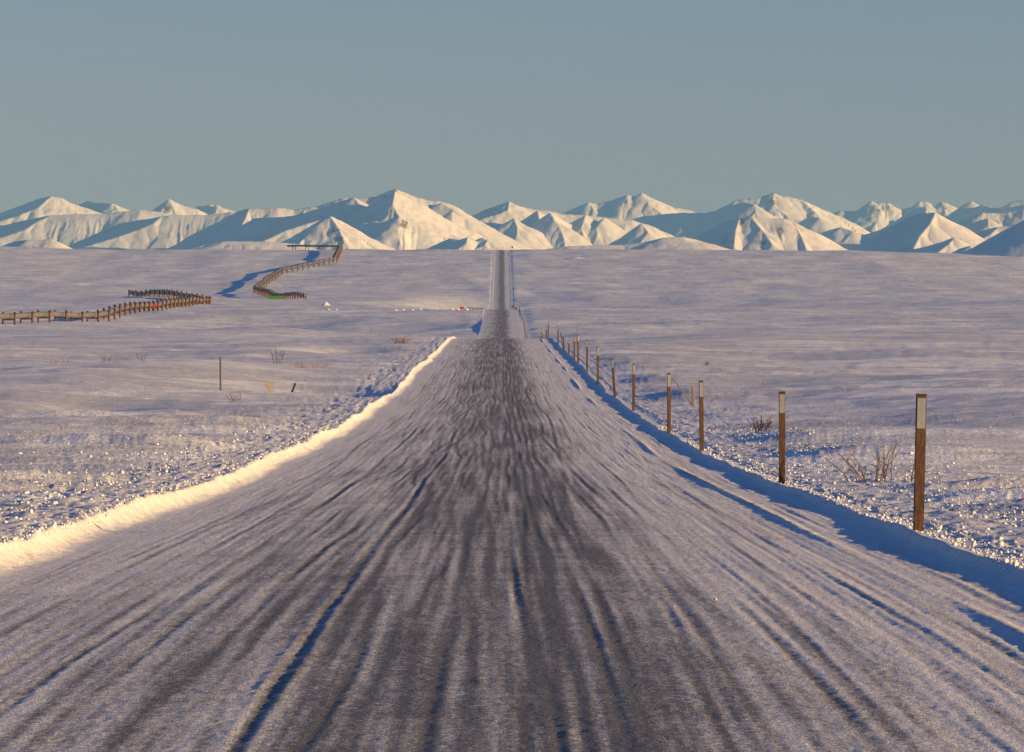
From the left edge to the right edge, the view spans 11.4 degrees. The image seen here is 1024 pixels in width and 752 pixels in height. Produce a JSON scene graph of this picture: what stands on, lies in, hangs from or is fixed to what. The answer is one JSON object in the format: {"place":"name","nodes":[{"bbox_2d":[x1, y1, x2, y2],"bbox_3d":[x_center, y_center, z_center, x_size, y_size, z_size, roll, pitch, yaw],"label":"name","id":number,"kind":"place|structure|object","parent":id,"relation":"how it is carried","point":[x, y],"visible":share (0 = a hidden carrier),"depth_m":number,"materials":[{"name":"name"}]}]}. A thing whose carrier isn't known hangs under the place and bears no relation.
{"place":"outdoors","nodes":[
{"label":"outdoors","id":0,"kind":"place"},
{"bbox_2d":[3,239,71,248],"bbox_3d":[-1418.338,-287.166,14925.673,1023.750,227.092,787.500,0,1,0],"label":"mountain","id":1,"kind":"structure","parent":0,"point":[50,243],"depth_m":14966.47,"materials":[{"name":"white snow"}]},
{"bbox_2d":[0,196,101,225],"bbox_3d":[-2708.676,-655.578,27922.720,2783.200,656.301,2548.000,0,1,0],"label":"mountain","id":2,"kind":"structure","parent":0,"point":[46,206],"depth_m":27895.74,"materials":[{"name":"white snow"}]},
{"bbox_2d":[0,210,169,245],"bbox_3d":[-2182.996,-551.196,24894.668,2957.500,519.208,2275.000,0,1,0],"label":"mountain","id":3,"kind":"structure","parent":0,"point":[68,230],"depth_m":24880.99,"materials":[{"name":"white snow"}]},
{"bbox_2d":[79,201,131,213],"bbox_3d":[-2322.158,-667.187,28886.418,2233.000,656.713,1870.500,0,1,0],"label":"mountain","id":4,"kind":"structure","parent":0,"point":[105,208],"depth_m":28974.46,"materials":[{"name":"white snow"}]},
{"bbox_2d":[68,212,235,249],"bbox_3d":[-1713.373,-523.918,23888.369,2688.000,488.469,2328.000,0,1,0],"label":"mountain","id":5,"kind":"structure","parent":0,"point":[163,232],"depth_m":23866.04,"materials":[{"name":"white snow"}]},
{"bbox_2d":[152,199,207,214],"bbox_3d":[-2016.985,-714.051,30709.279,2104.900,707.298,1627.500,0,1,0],"label":"mountain","id":6,"kind":"structure","parent":0,"point":[170,206],"depth_m":30922.76,"materials":[{"name":"white snow"}]},
{"bbox_2d":[194,204,234,214],"bbox_3d":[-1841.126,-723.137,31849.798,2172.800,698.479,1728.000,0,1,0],"label":"mountain","id":7,"kind":"structure","parent":0,"point":[209,209],"depth_m":31967.27,"materials":[{"name":"white snow"}]},
{"bbox_2d":[189,241,317,249],"bbox_3d":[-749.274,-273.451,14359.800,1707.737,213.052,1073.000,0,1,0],"label":"mountain","id":8,"kind":"structure","parent":0,"point":[248,245],"depth_m":14448.18,"materials":[{"name":"white snow"}]},
{"bbox_2d":[166,198,346,249],"bbox_3d":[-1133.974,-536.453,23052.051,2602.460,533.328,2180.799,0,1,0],"label":"mountain","id":9,"kind":"structure","parent":0,"point":[219,228],"depth_m":23140.77,"materials":[{"name":"white snow"}]},
{"bbox_2d":[205,197,368,244],"bbox_3d":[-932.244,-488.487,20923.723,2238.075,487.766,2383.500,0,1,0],"label":"mountain","id":10,"kind":"structure","parent":0,"point":[275,229],"depth_m":21098.77,"materials":[{"name":"white snow"}]},
{"bbox_2d":[280,216,394,249],"bbox_3d":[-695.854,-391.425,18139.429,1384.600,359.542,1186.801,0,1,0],"label":"mountain","id":11,"kind":"structure","parent":0,"point":[330,230],"depth_m":18267.13,"materials":[{"name":"white snow"}]},
{"bbox_2d":[347,191,495,249],"bbox_3d":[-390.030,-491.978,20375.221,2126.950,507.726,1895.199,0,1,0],"label":"mountain","id":12,"kind":"structure","parent":0,"point":[395,220],"depth_m":20633.37,"materials":[{"name":"white snow"}]},
{"bbox_2d":[357,189,535,249],"bbox_3d":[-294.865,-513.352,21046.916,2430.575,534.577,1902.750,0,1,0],"label":"mountain","id":13,"kind":"structure","parent":0,"point":[424,202],"depth_m":21465.91,"materials":[{"name":"white snow"}]},
{"bbox_2d":[428,237,512,249],"bbox_3d":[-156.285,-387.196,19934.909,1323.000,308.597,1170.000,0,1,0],"label":"mountain","id":14,"kind":"structure","parent":0,"point":[467,243],"depth_m":19970.59,"materials":[{"name":"white snow"}]},
{"bbox_2d":[430,203,534,249],"bbox_3d":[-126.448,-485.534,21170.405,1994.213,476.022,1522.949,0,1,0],"label":"mountain","id":15,"kind":"structure","parent":0,"point":[451,214],"depth_m":21254.08,"materials":[{"name":"white snow"}]},
{"bbox_2d":[0,250,1023,751],"bbox_3d":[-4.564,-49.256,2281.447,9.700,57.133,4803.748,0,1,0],"label":"road","id":16,"kind":"structure","parent":0,"point":[322,602],"depth_m":43.89,"materials":[{"name":"grey asphalt"}]},
{"bbox_2d":[0,246,1023,526],"bbox_3d":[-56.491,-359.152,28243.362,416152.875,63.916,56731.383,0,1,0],"label":"ground","id":17,"kind":"structure","parent":0,"point":[828,342],"depth_m":462.09,"materials":[{"name":"white snow"}]},
{"bbox_2d":[0,289,210,324],"bbox_3d":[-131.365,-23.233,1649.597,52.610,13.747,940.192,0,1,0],"label":"elevated pipeline","id":18,"kind":"object","parent":17,"relation":"on","point":[186,299],"visible":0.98,"depth_m":1433.25,"materials":[{"name":"metal"}]},
{"bbox_2d":[219,357,221,390],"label":"wooden stake","id":19,"kind":"object","parent":17,"relation":"on","point":[220,371],"visible":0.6,"depth_m":235.97,"materials":[{"name":"grey wood"}]},
{"bbox_2d":[0,250,494,587],"bbox_3d":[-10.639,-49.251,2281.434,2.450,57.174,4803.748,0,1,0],"label":"snow bank","id":20,"kind":"structure","parent":17,"relation":"on","point":[36,553],"depth_m":87.03,"materials":[{"name":"white snow"}]},
{"bbox_2d":[265,379,272,390],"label":"wooden stub","id":21,"kind":"object","parent":17,"relation":"on","point":[268,385],"visible":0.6,"depth_m":235.94,"materials":[{"name":"yellow wood"}]},
{"bbox_2d":[268,296,284,298],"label":"shipping container","id":22,"kind":"object","parent":17,"relation":"on","point":[276,297],"visible":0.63,"depth_m":2568.27,"materials":[{"name":"green metal"}]},
{"bbox_2d":[271,346,285,363],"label":"dwarf willow","id":23,"kind":"object","parent":17,"relation":"on","point":[282,355],"visible":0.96,"depth_m":329.87,"materials":[{"name":"plant"}]},
{"bbox_2d":[253,244,342,298],"bbox_3d":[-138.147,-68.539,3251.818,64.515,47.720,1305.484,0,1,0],"label":"elevated pipeline","id":24,"kind":"object","parent":17,"relation":"on","point":[258,288],"visible":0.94,"depth_m":3346.90,"materials":[{"name":"metal"}]},
{"bbox_2d":[287,362,336,368],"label":"dry grass","id":25,"kind":"structure","parent":17,"relation":"on","point":[309,366],"depth_m":317.89,"materials":[{"name":"plant"}]},
{"bbox_2d":[391,336,412,343],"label":"dry grass","id":26,"kind":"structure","parent":17,"relation":"on","point":[403,341],"depth_m":469.82,"materials":[{"name":"brown plant"}]},
{"bbox_2d":[0,416,1023,625],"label":"snow clods","id":27,"kind":"object","parent":17,"relation":"on","point":[884,518],"visible":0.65,"depth_m":86.25,"materials":[{"name":"white snow"}]},
{"bbox_2d":[673,379,691,404],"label":"leaning rod","id":28,"kind":"object","parent":17,"relation":"on","point":[683,392],"visible":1,"depth_m":213.88,"materials":[{"name":"grey wood"}]},
{"bbox_2d":[691,387,694,405],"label":"wooden stake","id":29,"kind":"object","parent":17,"relation":"on","point":[692,396],"visible":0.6,"depth_m":212.01,"materials":[{"name":"yellow wood"}]},
{"bbox_2d":[746,414,775,431],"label":"dwarf willow","id":30,"kind":"object","parent":17,"relation":"on","point":[767,426],"visible":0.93,"depth_m":156.00,"materials":[{"name":"brown plant"}]},
{"bbox_2d":[508,250,1023,596],"bbox_3d":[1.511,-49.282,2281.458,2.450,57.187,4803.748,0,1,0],"label":"snow bank","id":31,"kind":"structure","parent":17,"relation":"on","point":[648,415],"depth_m":84.72,"materials":[{"name":"white snow"}]},
{"bbox_2d":[557,326,558,343],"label":"delineator post","id":32,"kind":"object","parent":31,"relation":"on","point":[557,334],"visible":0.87,"depth_m":479.97,"materials":[{"name":"red wood"}]},
{"bbox_2d":[573,336,574,359],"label":"delineator post","id":33,"kind":"object","parent":31,"relation":"on","point":[574,348],"visible":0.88,"depth_m":372.69,"materials":[{"name":"red wood"}]},
{"bbox_2d":[577,335,578,362],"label":"delineator post","id":34,"kind":"object","parent":31,"relation":"on","point":[577,348],"visible":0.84,"depth_m":353.94,"materials":[{"name":"red wood"}]},
{"bbox_2d":[586,340,587,370],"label":"delineator post","id":35,"kind":"object","parent":31,"relation":"on","point":[586,355],"visible":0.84,"depth_m":316.79,"materials":[{"name":"red wood"}]},
{"bbox_2d":[597,347,598,383],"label":"delineator post","id":36,"kind":"object","parent":31,"relation":"on","point":[597,365],"visible":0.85,"depth_m":280.83,"materials":[{"name":"red wood"}]},
{"bbox_2d":[611,359,615,397],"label":"delineator post","id":37,"kind":"object","parent":31,"relation":"on","point":[613,377],"visible":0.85,"depth_m":239.09,"materials":[{"name":"red wood"}]},
{"bbox_2d":[632,363,634,410],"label":"delineator post","id":38,"kind":"object","parent":31,"relation":"on","point":[633,386],"visible":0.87,"depth_m":205.05,"materials":[{"name":"red wood"}]},
{"bbox_2d":[667,373,670,433],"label":"delineator post","id":39,"kind":"object","parent":31,"relation":"on","point":[668,402],"visible":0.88,"depth_m":161.64,"materials":[{"name":"red wood"}]},
{"bbox_2d":[699,380,703,450],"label":"delineator post","id":40,"kind":"object","parent":31,"relation":"on","point":[701,424],"visible":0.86,"depth_m":135.09,"materials":[{"name":"red wood"}]},
{"bbox_2d":[779,391,784,483],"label":"delineator post","id":41,"kind":"object","parent":31,"relation":"on","point":[782,437],"visible":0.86,"depth_m":96.42,"materials":[{"name":"red wood"}]},
{"bbox_2d":[880,441,895,478],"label":"dwarf willow","id":42,"kind":"object","parent":31,"relation":"on","point":[886,464],"visible":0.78,"depth_m":97.11,"materials":[{"name":"brown plant"}]},
{"bbox_2d":[913,394,926,530],"bbox_3d":[5.165,1.268,64.884,0.136,2.088,0.104,1,0,-1],"label":"delineator post","id":43,"kind":"object","parent":31,"relation":"on","point":[919,466],"visible":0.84,"depth_m":64.84,"materials":[{"name":"red wood"}]},
{"bbox_2d":[802,441,899,482],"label":"dwarf willow","id":44,"kind":"object","parent":17,"relation":"on","point":[862,474],"visible":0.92,"depth_m":95.93,"materials":[{"name":"brown plant"}]},
{"bbox_2d":[911,454,914,481],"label":"dwarf willow","id":45,"kind":"object","parent":17,"relation":"on","point":[912,478],"visible":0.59,"depth_m":96.03,"materials":[{"name":"plant"}]},
{"bbox_2d":[0,0,1023,215],"label":"sky","id":46,"kind":"structure","parent":0,"point":[472,106],"materials":[{"name":"blue"}]},
{"bbox_2d":[495,218,551,249],"bbox_3d":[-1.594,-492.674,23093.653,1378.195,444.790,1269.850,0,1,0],"label":"mountain","id":47,"kind":"structure","parent":0,"point":[518,231],"depth_m":23177.45,"materials":[{"name":"white snow"}]},
{"bbox_2d":[520,211,544,226],"bbox_3d":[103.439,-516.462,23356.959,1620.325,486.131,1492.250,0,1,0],"label":"mountain","id":48,"kind":"structure","parent":0,"point":[531,219],"depth_m":23624.48,"materials":[{"name":"white snow"}]},
{"bbox_2d":[531,213,591,247],"bbox_3d":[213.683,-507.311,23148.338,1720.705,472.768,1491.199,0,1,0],"label":"mountain","id":49,"kind":"structure","parent":0,"point":[556,231],"depth_m":23274.79,"materials":[{"name":"white snow"}]},
{"bbox_2d":[472,201,674,236],"bbox_3d":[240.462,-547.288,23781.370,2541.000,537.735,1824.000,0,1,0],"label":"mountain","id":50,"kind":"structure","parent":0,"point":[497,216],"depth_m":23940.49,"materials":[{"name":"white snow"}]},
{"bbox_2d":[569,215,627,244],"bbox_3d":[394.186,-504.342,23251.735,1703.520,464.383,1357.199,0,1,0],"label":"mountain","id":51,"kind":"structure","parent":0,"point":[604,231],"depth_m":23393.39,"materials":[{"name":"white snow"}]},
{"bbox_2d":[562,193,694,219],"bbox_3d":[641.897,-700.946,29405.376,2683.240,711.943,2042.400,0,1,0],"label":"mountain","id":52,"kind":"structure","parent":0,"point":[627,207],"depth_m":29495.01,"materials":[{"name":"white snow"}]},
{"bbox_2d":[545,237,730,249],"bbox_3d":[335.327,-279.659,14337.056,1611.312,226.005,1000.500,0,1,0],"label":"mountain","id":53,"kind":"structure","parent":0,"point":[676,243],"depth_m":14463.93,"materials":[{"name":"white snow"}]},
{"bbox_2d":[609,224,667,244],"bbox_3d":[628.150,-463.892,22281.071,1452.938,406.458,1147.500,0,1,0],"label":"mountain","id":54,"kind":"structure","parent":0,"point":[640,233],"depth_m":22427.21,"materials":[{"name":"white snow"}]},
{"bbox_2d":[632,212,703,232],"bbox_3d":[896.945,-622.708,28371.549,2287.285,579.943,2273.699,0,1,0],"label":"mountain","id":55,"kind":"structure","parent":0,"point":[666,223],"depth_m":28641.91,"materials":[{"name":"snow"}]},
{"bbox_2d":[677,202,778,238],"bbox_3d":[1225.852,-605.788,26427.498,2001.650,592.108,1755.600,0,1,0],"label":"mountain","id":56,"kind":"structure","parent":0,"point":[740,210],"depth_m":26562.86,"materials":[{"name":"white snow"}]},
{"bbox_2d":[667,193,869,236],"bbox_3d":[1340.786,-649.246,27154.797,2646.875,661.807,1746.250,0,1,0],"label":"mountain","id":57,"kind":"structure","parent":0,"point":[795,210],"depth_m":27411.57,"materials":[{"name":"white snow"}]},
{"bbox_2d":[692,217,846,250],"bbox_3d":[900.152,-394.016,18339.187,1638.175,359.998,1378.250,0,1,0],"label":"mountain","id":58,"kind":"structure","parent":0,"point":[751,233],"depth_m":18386.68,"materials":[{"name":"white snow"}]},
{"bbox_2d":[798,216,838,233],"bbox_3d":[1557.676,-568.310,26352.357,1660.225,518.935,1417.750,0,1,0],"label":"mountain","id":59,"kind":"structure","parent":0,"point":[818,225],"depth_m":26436.48,"materials":[{"name":"white snow"}]},
{"bbox_2d":[820,224,894,249],"bbox_3d":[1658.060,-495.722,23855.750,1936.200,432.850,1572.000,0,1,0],"label":"mountain","id":60,"kind":"structure","parent":0,"point":[847,239],"depth_m":23961.97,"materials":[{"name":"white snow"}]},
{"bbox_2d":[833,201,957,232],"bbox_3d":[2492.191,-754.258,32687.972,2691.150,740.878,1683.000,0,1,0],"label":"mountain","id":61,"kind":"structure","parent":0,"point":[871,216],"depth_m":32905.44,"materials":[{"name":"white snow"}]},
{"bbox_2d":[880,207,934,229],"bbox_3d":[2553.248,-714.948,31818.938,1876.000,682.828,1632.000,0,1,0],"label":"mountain","id":62,"kind":"structure","parent":0,"point":[918,210],"depth_m":31984.26,"materials":[{"name":"white snow"}]},
{"bbox_2d":[850,212,984,251],"bbox_3d":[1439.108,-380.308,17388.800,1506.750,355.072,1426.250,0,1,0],"label":"mountain","id":63,"kind":"structure","parent":0,"point":[920,230],"depth_m":17410.51,"materials":[{"name":"white snow"}]},
{"bbox_2d":[903,237,972,252],"bbox_3d":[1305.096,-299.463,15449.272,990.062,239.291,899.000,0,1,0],"label":"mountain","id":64,"kind":"structure","parent":0,"point":[951,245],"depth_m":15469.79,"materials":[{"name":"white snow"}]},
{"bbox_2d":[952,246,972,253],"bbox_3d":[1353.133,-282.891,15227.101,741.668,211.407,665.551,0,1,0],"label":"mountain","id":65,"kind":"structure","parent":0,"point":[960,250],"depth_m":15288.98,"materials":[{"name":"white snow"}]},
{"bbox_2d":[946,205,1004,223],"bbox_3d":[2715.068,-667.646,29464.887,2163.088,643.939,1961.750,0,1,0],"label":"mountain","id":66,"kind":"structure","parent":0,"point":[961,215],"depth_m":29618.14,"materials":[{"name":"white snow"}]},
{"bbox_2d":[944,200,1023,217],"bbox_3d":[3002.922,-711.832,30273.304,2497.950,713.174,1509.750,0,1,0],"label":"mountain","id":67,"kind":"structure","parent":0,"point":[971,204],"depth_m":30460.93,"materials":[{"name":"white snow"}]},
{"bbox_2d":[966,219,1002,232],"bbox_3d":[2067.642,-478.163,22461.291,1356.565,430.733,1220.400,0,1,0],"label":"mountain","id":68,"kind":"structure","parent":0,"point":[979,225],"depth_m":22562.45,"materials":[{"name":"white snow"}]},
{"bbox_2d":[959,209,1023,226],"bbox_3d":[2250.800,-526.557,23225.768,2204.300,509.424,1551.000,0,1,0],"label":"mountain","id":69,"kind":"structure","parent":0,"point":[1012,218],"depth_m":23446.50,"materials":[{"name":"white snow"}]},
{"bbox_2d":[960,220,1023,256],"bbox_3d":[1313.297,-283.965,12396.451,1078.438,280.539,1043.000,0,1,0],"label":"mountain","id":70,"kind":"structure","parent":0,"point":[1009,242],"depth_m":12393.87,"materials":[{"name":"white snow"}]},
{"bbox_2d":[975,226,1011,239],"bbox_3d":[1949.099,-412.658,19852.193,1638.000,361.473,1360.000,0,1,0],"label":"mountain","id":71,"kind":"structure","parent":0,"point":[985,234],"depth_m":19976.32,"materials":[{"name":"white snow"}]},
{"bbox_2d":[995,205,1023,212],"bbox_3d":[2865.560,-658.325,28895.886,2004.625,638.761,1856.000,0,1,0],"label":"mountain","id":72,"kind":"structure","parent":0,"point":[1013,208],"depth_m":29125.00,"materials":[{"name":"white snow"}]}
]}

